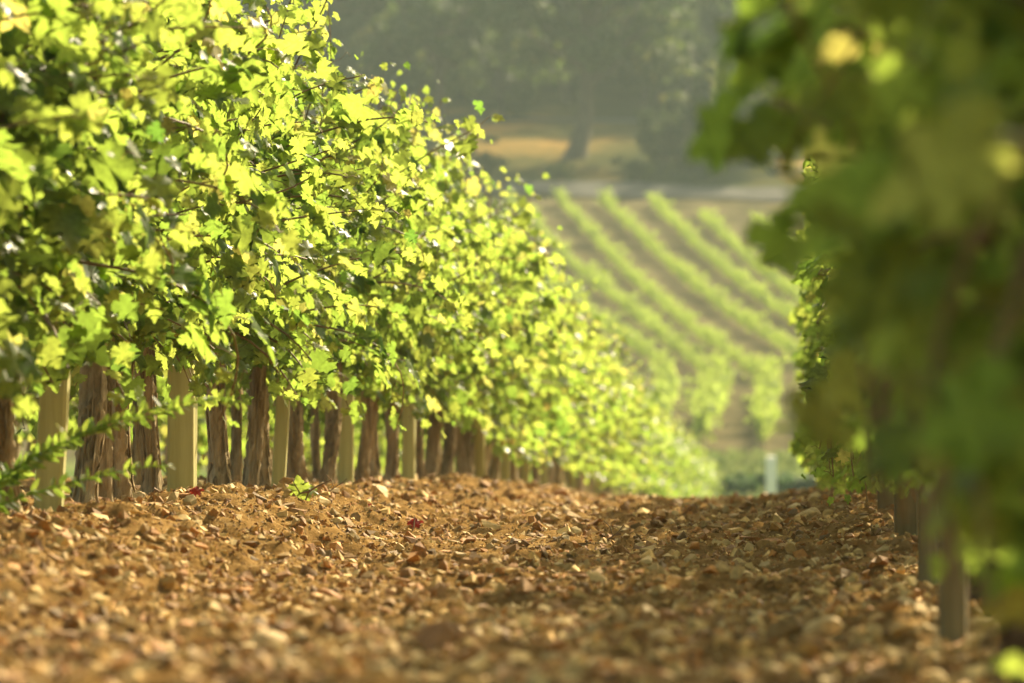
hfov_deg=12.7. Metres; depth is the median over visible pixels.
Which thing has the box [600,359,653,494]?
grapevine
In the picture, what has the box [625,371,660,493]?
grapevine
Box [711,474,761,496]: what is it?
shrub
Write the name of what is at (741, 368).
grapevine
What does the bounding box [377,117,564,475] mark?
grapevine
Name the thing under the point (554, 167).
shrub
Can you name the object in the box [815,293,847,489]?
grapevine
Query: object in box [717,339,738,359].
grapevine
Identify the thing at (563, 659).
gravel
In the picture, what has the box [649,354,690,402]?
grapevine
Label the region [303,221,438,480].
grapevine
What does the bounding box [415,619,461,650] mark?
rock
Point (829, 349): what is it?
grapevine
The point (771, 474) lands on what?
marker post
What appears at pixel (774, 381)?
grapevine
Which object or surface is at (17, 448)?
grapevine
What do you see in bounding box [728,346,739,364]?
grapevine
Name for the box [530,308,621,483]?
grapevine
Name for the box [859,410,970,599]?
grapevine
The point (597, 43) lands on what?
pine tree
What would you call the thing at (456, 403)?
grapevine
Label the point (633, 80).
oak tree
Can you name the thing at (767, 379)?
grapevine
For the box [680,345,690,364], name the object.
grapevine
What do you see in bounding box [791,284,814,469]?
grapevine
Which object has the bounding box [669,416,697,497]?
grapevine
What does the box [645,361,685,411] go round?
grapevine
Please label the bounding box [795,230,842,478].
grapevine
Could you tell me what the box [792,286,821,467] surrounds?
grapevine
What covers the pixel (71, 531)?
rock
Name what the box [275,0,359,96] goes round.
pine tree
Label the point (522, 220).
grapevine
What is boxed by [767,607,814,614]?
twig
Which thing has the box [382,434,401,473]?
grapevine
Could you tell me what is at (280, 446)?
vineyard post
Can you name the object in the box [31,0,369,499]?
grapevine
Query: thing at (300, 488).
fallen sprig
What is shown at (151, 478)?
grapevine
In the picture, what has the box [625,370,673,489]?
grapevine
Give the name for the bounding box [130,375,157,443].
grapevine
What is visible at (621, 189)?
dirt track
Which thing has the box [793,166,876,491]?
grapevine
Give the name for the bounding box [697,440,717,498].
grapevine
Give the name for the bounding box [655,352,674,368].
grapevine
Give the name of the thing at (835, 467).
grapevine
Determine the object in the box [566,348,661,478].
grapevine
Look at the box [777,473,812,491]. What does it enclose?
shrub
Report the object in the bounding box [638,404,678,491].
grapevine
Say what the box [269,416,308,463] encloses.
grapevine
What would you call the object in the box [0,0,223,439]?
grapevine
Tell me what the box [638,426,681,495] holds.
grapevine
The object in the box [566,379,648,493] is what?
grapevine
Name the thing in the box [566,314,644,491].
grapevine
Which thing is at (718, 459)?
shrub
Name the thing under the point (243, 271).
grapevine
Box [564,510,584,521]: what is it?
rock
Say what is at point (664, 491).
grapevine
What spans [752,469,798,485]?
shrub
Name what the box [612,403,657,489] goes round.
grapevine
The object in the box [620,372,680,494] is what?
grapevine
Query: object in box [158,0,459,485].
grapevine
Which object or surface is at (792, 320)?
grapevine
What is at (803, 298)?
grapevine
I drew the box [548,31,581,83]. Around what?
oak tree
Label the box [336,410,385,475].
grapevine
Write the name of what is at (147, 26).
grapevine
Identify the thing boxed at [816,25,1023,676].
grapevine
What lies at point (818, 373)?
grapevine
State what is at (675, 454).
grapevine
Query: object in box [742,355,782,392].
grapevine
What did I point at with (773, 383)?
grapevine
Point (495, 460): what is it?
grapevine
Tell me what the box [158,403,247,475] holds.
grapevine
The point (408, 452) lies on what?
vineyard post
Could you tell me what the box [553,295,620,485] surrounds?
grapevine
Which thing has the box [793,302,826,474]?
grapevine
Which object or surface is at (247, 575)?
rock
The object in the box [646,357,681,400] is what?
grapevine
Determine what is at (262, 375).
grapevine
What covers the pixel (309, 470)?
grapevine
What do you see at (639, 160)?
shrub
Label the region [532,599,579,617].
twig
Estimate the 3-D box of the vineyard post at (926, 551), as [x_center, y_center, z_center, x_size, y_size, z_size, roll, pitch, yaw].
[0.999,-0.138,11.072,0.049,1.770,0.050,0,-2,8]
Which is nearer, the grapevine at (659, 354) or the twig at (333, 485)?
the twig at (333, 485)
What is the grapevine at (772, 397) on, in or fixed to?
on the ground at (528, 150)
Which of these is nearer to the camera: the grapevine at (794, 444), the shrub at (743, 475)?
the grapevine at (794, 444)
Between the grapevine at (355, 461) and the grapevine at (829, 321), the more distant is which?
the grapevine at (355, 461)
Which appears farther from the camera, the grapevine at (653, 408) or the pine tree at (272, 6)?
the pine tree at (272, 6)
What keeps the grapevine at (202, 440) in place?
on the ground at (528, 150)
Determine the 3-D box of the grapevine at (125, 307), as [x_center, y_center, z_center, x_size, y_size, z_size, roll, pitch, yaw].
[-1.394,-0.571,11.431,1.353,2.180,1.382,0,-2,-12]
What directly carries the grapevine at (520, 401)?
on the ground at (528, 150)
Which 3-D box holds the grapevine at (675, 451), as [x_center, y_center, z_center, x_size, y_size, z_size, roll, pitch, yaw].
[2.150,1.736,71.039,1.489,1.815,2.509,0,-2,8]
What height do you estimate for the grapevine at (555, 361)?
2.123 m
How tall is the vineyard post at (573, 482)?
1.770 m
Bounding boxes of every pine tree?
[209,0,340,60]
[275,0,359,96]
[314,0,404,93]
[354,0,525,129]
[454,0,701,159]
[494,0,642,103]
[616,0,731,101]
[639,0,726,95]
[694,0,736,74]
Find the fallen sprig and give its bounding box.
[287,475,330,500]
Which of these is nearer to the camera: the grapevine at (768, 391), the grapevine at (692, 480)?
the grapevine at (692, 480)
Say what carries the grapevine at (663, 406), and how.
on the ground at (528, 150)
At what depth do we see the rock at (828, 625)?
8.47 m
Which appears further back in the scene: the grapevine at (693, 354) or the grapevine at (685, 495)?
the grapevine at (693, 354)
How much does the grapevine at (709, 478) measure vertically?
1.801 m
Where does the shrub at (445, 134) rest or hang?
on the ground at (528, 150)
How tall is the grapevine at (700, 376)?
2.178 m
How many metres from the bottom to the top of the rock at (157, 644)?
0.031 m
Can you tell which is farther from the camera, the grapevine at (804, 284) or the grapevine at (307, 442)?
the grapevine at (307, 442)
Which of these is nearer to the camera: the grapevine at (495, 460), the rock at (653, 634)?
the rock at (653, 634)
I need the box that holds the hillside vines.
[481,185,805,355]
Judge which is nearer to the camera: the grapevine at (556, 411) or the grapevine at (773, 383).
the grapevine at (556, 411)
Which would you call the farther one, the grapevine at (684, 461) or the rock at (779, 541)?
the grapevine at (684, 461)
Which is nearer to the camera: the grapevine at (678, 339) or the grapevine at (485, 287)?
the grapevine at (485, 287)
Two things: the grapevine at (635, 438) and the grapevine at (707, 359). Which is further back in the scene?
the grapevine at (707, 359)
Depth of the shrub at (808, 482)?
136.24 m
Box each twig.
[326,474,346,491]
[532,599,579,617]
[604,521,623,540]
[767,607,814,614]
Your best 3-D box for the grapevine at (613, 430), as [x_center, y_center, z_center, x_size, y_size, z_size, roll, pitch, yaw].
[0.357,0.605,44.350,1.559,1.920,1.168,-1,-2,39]
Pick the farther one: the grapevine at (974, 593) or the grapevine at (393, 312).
the grapevine at (393, 312)
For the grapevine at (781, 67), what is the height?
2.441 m
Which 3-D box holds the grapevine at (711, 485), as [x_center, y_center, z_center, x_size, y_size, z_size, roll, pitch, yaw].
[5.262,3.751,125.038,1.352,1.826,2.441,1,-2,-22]
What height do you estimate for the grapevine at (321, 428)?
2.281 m
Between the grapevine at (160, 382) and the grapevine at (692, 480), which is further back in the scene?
the grapevine at (692, 480)
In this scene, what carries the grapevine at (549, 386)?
on the ground at (528, 150)
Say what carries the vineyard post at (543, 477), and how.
on the ground at (528, 150)
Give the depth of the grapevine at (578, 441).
40.78 m
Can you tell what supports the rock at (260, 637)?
on the ground at (528, 150)
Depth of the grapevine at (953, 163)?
4.23 m
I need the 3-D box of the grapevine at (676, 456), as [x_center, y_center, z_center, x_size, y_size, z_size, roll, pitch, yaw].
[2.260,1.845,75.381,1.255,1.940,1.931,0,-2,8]
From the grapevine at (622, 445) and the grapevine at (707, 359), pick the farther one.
the grapevine at (707, 359)
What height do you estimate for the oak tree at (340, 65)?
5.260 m
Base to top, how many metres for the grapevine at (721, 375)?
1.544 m
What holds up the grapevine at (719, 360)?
on the ground at (528, 150)
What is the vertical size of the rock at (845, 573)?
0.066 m
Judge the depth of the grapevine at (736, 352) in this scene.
176.53 m
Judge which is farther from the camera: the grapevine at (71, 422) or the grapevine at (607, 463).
the grapevine at (607, 463)
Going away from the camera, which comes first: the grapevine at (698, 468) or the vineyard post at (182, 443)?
the vineyard post at (182, 443)
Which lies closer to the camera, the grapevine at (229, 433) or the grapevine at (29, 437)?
the grapevine at (29, 437)
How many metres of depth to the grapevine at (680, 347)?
179.10 m
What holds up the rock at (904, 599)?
on the ground at (528, 150)
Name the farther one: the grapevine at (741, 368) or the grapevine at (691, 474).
the grapevine at (741, 368)
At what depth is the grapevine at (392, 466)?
24.30 m
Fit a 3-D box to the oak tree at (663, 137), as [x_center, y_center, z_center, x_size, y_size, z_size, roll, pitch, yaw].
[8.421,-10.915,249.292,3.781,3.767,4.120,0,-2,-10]
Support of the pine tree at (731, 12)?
on the ground at (528, 150)
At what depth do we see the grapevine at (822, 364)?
21.75 m
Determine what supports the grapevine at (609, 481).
on the ground at (528, 150)
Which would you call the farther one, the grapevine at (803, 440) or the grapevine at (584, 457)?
the grapevine at (584, 457)
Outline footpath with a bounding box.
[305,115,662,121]
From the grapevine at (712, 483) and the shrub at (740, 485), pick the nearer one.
the grapevine at (712, 483)
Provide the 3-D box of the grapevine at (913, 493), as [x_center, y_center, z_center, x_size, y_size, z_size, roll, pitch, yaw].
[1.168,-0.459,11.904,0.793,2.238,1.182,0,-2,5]
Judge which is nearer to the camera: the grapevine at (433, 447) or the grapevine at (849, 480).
the grapevine at (849, 480)
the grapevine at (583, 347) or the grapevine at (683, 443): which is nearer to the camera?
the grapevine at (583, 347)
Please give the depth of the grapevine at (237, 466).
18.58 m
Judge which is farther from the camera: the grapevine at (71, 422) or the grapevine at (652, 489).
the grapevine at (652, 489)
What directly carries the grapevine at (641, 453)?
on the ground at (528, 150)
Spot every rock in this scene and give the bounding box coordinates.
[61,528,79,537]
[90,513,108,519]
[132,489,145,498]
[141,640,179,649]
[235,570,254,583]
[246,629,288,646]
[316,588,342,598]
[371,484,388,497]
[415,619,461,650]
[507,577,528,584]
[546,599,568,614]
[554,488,566,495]
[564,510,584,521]
[647,629,673,639]
[727,660,754,669]
[749,538,783,544]
[796,507,820,517]
[802,616,842,635]
[840,568,860,579]
[896,596,914,604]
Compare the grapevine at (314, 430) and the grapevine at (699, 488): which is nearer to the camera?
the grapevine at (314, 430)
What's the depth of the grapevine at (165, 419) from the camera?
33.05 m
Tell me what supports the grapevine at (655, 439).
on the ground at (528, 150)
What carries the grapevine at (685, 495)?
on the ground at (528, 150)
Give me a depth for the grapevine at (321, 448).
42.83 m
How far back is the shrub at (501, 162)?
250.36 m
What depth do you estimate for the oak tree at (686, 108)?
244.46 m
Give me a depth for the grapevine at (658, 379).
159.95 m
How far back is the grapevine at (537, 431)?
34.20 m
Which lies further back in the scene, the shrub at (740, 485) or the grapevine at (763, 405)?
the grapevine at (763, 405)
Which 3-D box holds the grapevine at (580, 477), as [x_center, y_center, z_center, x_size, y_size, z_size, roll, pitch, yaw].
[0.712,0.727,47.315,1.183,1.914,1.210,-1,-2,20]
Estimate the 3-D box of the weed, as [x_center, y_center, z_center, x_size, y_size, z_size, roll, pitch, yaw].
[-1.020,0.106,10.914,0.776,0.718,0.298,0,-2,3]
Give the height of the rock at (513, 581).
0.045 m
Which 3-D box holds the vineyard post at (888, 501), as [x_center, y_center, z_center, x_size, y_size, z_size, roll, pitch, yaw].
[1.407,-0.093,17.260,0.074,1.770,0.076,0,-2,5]
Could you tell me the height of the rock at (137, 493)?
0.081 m
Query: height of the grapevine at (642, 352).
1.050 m
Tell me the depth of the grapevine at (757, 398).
154.94 m
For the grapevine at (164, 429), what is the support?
on the ground at (528, 150)
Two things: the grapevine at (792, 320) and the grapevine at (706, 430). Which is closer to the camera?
the grapevine at (792, 320)
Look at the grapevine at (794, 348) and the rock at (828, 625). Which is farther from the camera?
the grapevine at (794, 348)
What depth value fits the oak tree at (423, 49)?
279.00 m
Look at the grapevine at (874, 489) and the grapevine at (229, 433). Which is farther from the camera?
the grapevine at (229, 433)
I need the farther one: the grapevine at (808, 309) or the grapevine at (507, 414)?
the grapevine at (507, 414)
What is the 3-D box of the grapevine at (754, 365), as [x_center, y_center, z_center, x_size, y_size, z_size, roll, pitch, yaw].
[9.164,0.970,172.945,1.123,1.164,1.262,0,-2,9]
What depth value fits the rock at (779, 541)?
14.55 m
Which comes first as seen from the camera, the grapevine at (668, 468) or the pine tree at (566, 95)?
the grapevine at (668, 468)
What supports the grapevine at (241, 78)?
on the ground at (528, 150)
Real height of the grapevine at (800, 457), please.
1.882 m
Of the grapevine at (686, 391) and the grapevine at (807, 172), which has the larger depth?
the grapevine at (686, 391)
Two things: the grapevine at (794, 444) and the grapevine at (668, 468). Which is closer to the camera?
the grapevine at (794, 444)
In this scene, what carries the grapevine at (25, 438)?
on the ground at (528, 150)
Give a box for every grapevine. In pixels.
[0,0,195,291]
[0,0,222,395]
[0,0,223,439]
[0,0,263,373]
[0,3,354,512]
[2,0,253,392]
[13,396,37,441]
[14,364,75,448]
[14,385,77,460]
[14,412,35,442]
[16,110,290,484]
[20,389,166,450]
[22,0,351,503]
[25,388,78,478]
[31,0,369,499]
[35,0,276,427]
[70,400,166,436]
[71,369,167,419]
[73,376,230,457]
[79,27,310,493]
[98,0,302,501]
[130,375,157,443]
[157,388,206,435]
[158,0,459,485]
[158,397,230,476]
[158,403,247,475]
[161,391,245,461]
[197,392,272,469]
[197,399,275,461]
[197,404,308,459]
[198,0,405,486]
[198,0,448,485]
[198,406,247,471]
[202,85,509,481]
[226,238,353,480]
[244,66,480,485]
[244,104,383,477]
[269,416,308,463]
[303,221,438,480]
[303,394,325,469]
[305,393,337,474]
[305,406,354,457]
[307,430,360,475]
[308,51,498,476]
[308,81,526,480]
[325,85,505,479]
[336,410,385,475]
[336,426,360,471]
[354,409,384,454]
[354,410,425,473]
[356,115,532,438]
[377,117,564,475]
[377,171,592,478]
[379,409,401,474]
[379,432,424,468]
[382,156,578,475]
[382,165,582,474]
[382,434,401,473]
[423,167,588,460]
[424,174,578,476]
[424,222,599,475]
[425,173,582,474]
[426,174,578,476]
[442,219,596,479]
[506,231,596,467]
[509,269,605,480]
[511,229,606,462]
[518,287,610,479]
[518,295,608,478]
[522,316,600,472]
[529,281,618,481]
[530,292,631,471]
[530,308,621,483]
[530,338,625,482]
[539,269,644,483]
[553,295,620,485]
[553,328,622,476]
[563,306,631,487]
[563,347,630,484]
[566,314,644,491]
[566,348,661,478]
[566,378,645,490]
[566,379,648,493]
[567,315,653,488]
[567,327,655,474]
[588,322,652,492]
[589,339,654,482]
[593,392,654,492]
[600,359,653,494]
[600,391,657,492]
[602,350,665,493]
[602,394,660,493]
[610,361,680,494]
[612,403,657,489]
[617,412,666,494]
[618,356,662,491]
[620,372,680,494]
[621,415,664,494]
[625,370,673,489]
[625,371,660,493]
[625,415,683,492]
[629,334,650,359]
[631,374,675,494]
[636,335,655,361]
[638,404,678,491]
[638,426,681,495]
[640,383,683,419]
[644,386,672,419]
[644,401,678,495]
[644,420,701,494]
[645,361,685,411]
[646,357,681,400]
[647,410,689,496]
[648,432,689,496]
[649,347,664,366]
[649,347,669,365]
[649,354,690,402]
[649,371,673,409]
[649,433,687,494]
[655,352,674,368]
[655,377,680,400]
[655,410,686,496]
[658,430,694,495]
[660,418,689,496]
[662,366,682,405]
[662,391,675,401]
[666,436,703,495]
[668,420,700,497]
[668,438,697,495]
[669,331,691,355]
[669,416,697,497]
[669,416,706,497]
[671,422,702,485]
[672,379,730,428]
[674,340,694,359]
[675,441,715,495]
[678,450,703,497]
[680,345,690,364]
[680,458,713,496]
[681,419,706,497]
[683,343,706,368]
[683,391,721,441]
[684,359,732,417]
[685,351,704,371]
[685,455,707,495]
[686,429,717,494]
[686,433,713,494]
[686,436,716,494]
[687,0,1023,682]
[687,389,729,435]
[687,393,721,445]
[688,378,723,414]
[691,453,705,494]
[692,460,722,496]
[693,356,710,375]
[695,376,726,428]
[696,360,714,376]
[696,459,724,495]
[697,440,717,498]
[699,444,721,495]
[701,436,720,495]
[702,371,731,396]
[702,446,725,494]
[703,354,740,391]
[704,344,733,389]
[709,368,730,404]
[714,0,1023,614]
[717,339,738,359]
[718,368,736,390]
[728,41,1013,681]
[728,344,743,368]
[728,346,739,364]
[737,353,752,372]
[740,400,778,436]
[741,349,753,377]
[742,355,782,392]
[742,378,785,429]
[743,352,771,378]
[743,403,788,445]
[750,399,787,437]
[752,367,784,393]
[752,368,791,401]
[753,380,779,415]
[754,372,782,409]
[754,382,782,417]
[754,387,779,423]
[756,349,790,378]
[758,366,782,401]
[779,337,798,355]
[782,1,979,601]
[787,229,818,462]
[788,330,818,486]
[789,287,821,484]
[789,339,800,355]
[790,275,841,488]
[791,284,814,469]
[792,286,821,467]
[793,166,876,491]
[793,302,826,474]
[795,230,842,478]
[795,301,824,470]
[798,351,863,505]
[799,167,872,478]
[799,291,843,468]
[803,159,909,496]
[803,281,842,471]
[807,317,847,487]
[810,302,849,480]
[811,167,853,475]
[812,360,839,465]
[813,52,1004,653]
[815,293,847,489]
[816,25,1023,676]
[817,264,863,472]
[822,337,981,600]
[823,276,887,501]
[824,268,875,491]
[827,267,867,496]
[829,271,874,483]
[847,412,915,500]
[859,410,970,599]
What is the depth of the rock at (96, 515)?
12.36 m
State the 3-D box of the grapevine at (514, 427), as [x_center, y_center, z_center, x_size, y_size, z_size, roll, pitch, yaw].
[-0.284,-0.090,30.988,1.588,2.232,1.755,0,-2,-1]
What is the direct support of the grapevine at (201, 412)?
on the ground at (528, 150)
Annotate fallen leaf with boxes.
[189,486,204,495]
[407,518,423,528]
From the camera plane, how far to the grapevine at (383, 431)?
47.90 m
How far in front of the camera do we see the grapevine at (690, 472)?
87.28 m
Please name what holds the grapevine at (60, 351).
on the ground at (528, 150)
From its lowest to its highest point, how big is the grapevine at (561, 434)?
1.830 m
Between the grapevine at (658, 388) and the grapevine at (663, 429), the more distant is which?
the grapevine at (658, 388)
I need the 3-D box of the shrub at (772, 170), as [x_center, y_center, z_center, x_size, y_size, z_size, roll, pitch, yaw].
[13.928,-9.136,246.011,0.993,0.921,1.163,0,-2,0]
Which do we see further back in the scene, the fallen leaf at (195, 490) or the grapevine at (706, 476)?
the grapevine at (706, 476)
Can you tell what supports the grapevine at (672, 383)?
on the ground at (528, 150)
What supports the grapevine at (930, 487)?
on the ground at (528, 150)
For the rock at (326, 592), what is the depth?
10.48 m
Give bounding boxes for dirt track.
[432,179,790,200]
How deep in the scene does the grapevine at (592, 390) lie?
38.14 m
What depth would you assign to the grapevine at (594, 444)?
41.49 m
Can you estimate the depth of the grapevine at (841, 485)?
19.27 m
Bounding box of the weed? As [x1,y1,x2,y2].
[0,233,249,514]
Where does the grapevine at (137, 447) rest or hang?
on the ground at (528, 150)
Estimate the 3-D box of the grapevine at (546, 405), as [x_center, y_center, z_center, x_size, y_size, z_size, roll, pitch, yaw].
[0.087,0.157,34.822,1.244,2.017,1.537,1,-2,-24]
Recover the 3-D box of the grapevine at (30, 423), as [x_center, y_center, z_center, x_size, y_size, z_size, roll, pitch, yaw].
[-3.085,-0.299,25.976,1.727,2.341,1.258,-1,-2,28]
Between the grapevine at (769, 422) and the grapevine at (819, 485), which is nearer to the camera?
the grapevine at (819, 485)
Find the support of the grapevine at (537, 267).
on the ground at (528, 150)
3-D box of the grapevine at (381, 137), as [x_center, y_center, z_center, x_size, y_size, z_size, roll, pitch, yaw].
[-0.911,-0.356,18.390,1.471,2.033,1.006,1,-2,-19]
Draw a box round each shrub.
[437,123,455,138]
[467,149,495,170]
[468,157,495,174]
[482,133,498,142]
[494,155,508,165]
[544,163,564,172]
[545,161,576,181]
[610,154,625,163]
[621,158,655,181]
[627,158,658,175]
[705,457,728,463]
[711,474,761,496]
[735,471,765,484]
[746,461,765,470]
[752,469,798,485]
[764,164,778,174]
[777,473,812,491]
[799,475,816,489]
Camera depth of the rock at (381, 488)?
19.16 m
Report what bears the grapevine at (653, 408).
on the ground at (528, 150)
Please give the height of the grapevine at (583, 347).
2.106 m
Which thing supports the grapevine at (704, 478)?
on the ground at (528, 150)
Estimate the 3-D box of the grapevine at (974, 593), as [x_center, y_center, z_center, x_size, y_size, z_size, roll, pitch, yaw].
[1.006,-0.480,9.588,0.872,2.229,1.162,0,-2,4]
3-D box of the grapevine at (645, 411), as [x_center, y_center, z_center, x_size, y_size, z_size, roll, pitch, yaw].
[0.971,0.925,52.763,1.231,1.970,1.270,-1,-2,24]
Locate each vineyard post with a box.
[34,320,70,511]
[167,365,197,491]
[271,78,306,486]
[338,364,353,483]
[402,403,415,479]
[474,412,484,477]
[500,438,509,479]
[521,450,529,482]
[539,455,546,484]
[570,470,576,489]
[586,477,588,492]
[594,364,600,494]
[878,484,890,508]
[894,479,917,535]
[918,485,937,584]
[938,508,967,643]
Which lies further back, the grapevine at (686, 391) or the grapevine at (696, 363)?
the grapevine at (696, 363)
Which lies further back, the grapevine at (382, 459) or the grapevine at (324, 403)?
the grapevine at (382, 459)
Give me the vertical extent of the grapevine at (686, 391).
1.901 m
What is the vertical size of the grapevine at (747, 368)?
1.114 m
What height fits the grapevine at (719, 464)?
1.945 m
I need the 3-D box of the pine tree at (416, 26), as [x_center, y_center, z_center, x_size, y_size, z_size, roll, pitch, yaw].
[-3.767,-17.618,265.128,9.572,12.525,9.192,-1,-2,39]
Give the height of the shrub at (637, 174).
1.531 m
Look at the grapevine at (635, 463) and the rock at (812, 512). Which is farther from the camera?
the grapevine at (635, 463)
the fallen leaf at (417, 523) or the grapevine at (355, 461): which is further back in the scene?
the grapevine at (355, 461)
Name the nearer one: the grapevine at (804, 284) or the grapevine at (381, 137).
the grapevine at (381, 137)
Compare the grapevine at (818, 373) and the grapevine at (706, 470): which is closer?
the grapevine at (818, 373)
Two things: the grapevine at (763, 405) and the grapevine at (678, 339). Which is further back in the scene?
the grapevine at (678, 339)
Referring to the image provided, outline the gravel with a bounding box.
[0,471,1009,682]
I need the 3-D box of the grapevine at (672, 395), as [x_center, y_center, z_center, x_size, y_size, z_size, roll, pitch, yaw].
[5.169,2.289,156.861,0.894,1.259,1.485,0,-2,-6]
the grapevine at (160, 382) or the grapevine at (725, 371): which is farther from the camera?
the grapevine at (725, 371)
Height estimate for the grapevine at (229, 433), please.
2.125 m
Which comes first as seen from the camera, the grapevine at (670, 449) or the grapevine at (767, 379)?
the grapevine at (670, 449)
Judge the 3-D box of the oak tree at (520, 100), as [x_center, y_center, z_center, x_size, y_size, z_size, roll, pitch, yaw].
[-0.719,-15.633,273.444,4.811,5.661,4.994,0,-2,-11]
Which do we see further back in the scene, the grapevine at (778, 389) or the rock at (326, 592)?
the grapevine at (778, 389)
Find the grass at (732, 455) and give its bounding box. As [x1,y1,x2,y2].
[321,445,813,497]
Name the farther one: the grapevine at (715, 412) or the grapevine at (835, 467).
the grapevine at (715, 412)
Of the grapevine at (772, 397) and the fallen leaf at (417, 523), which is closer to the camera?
the fallen leaf at (417, 523)
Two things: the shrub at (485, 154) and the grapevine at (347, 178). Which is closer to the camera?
the grapevine at (347, 178)
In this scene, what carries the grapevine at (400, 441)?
on the ground at (528, 150)
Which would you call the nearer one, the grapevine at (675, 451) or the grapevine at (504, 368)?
the grapevine at (504, 368)
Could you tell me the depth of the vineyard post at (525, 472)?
36.79 m
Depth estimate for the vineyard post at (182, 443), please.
15.54 m
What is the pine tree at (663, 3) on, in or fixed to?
on the ground at (528, 150)
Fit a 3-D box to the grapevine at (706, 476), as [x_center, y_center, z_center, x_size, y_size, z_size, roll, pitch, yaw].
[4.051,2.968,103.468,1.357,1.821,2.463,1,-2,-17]
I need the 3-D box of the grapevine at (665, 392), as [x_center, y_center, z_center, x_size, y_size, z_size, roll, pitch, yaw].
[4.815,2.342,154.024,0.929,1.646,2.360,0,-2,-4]
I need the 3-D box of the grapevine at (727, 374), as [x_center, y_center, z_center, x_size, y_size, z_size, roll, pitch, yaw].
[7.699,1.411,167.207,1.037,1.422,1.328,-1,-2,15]
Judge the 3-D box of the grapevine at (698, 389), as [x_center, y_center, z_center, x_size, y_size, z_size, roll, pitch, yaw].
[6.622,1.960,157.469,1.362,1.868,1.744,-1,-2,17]
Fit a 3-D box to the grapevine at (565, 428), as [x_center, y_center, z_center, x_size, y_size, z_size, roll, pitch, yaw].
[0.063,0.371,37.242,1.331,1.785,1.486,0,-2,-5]
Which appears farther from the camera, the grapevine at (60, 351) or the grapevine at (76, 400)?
the grapevine at (76, 400)
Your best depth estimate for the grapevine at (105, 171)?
10.24 m
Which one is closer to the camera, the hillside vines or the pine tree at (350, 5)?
the hillside vines
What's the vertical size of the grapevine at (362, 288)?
2.064 m
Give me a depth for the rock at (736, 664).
7.38 m
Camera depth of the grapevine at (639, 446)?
48.79 m
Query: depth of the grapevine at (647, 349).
177.97 m
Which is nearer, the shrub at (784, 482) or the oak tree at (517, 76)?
the shrub at (784, 482)
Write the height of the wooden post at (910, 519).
1.770 m
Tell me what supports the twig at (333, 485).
on the ground at (528, 150)
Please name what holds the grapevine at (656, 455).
on the ground at (528, 150)
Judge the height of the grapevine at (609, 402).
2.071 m
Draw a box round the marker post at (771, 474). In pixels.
[766,456,776,493]
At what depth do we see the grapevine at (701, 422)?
149.90 m
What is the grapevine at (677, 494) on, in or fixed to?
on the ground at (528, 150)
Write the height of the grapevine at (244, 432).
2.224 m
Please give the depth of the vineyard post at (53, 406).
12.64 m
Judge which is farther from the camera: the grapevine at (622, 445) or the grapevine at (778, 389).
the grapevine at (778, 389)
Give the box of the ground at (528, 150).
[0,50,997,682]
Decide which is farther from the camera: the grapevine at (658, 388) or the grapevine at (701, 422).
the grapevine at (658, 388)
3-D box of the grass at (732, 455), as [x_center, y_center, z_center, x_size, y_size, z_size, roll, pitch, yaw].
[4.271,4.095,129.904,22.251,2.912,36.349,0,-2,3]
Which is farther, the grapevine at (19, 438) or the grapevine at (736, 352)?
the grapevine at (736, 352)
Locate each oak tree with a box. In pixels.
[326,32,354,68]
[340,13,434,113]
[374,12,463,89]
[447,21,553,98]
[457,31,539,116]
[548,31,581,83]
[603,17,695,106]
[634,107,691,167]
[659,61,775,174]
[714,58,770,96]
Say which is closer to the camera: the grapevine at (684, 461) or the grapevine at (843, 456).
the grapevine at (843, 456)
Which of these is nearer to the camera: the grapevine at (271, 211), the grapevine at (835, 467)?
the grapevine at (271, 211)
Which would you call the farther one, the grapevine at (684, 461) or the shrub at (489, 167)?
the shrub at (489, 167)
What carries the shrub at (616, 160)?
on the ground at (528, 150)
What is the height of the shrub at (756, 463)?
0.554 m
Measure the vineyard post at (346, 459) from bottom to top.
1.770 m
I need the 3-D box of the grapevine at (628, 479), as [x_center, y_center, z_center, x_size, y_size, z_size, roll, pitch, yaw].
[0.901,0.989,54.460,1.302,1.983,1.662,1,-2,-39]
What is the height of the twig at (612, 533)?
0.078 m
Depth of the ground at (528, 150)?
15.66 m
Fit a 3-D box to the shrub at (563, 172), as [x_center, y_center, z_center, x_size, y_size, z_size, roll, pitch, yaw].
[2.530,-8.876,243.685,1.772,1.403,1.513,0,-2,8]
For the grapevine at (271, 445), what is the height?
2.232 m
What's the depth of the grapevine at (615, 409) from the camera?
45.02 m
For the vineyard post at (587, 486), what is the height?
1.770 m
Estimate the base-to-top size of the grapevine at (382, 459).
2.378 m
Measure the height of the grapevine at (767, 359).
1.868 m
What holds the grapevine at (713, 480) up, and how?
on the ground at (528, 150)
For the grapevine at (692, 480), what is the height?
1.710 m
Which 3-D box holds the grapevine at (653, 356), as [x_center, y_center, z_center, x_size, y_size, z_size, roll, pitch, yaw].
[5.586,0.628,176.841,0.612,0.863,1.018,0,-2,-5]
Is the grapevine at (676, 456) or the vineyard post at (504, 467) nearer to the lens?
the vineyard post at (504, 467)
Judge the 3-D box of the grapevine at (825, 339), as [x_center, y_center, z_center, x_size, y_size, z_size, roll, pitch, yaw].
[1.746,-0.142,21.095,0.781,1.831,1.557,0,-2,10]
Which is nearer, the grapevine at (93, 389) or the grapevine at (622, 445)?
the grapevine at (93, 389)
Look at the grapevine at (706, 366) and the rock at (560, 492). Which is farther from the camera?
the grapevine at (706, 366)
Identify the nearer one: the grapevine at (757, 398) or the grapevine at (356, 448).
the grapevine at (356, 448)

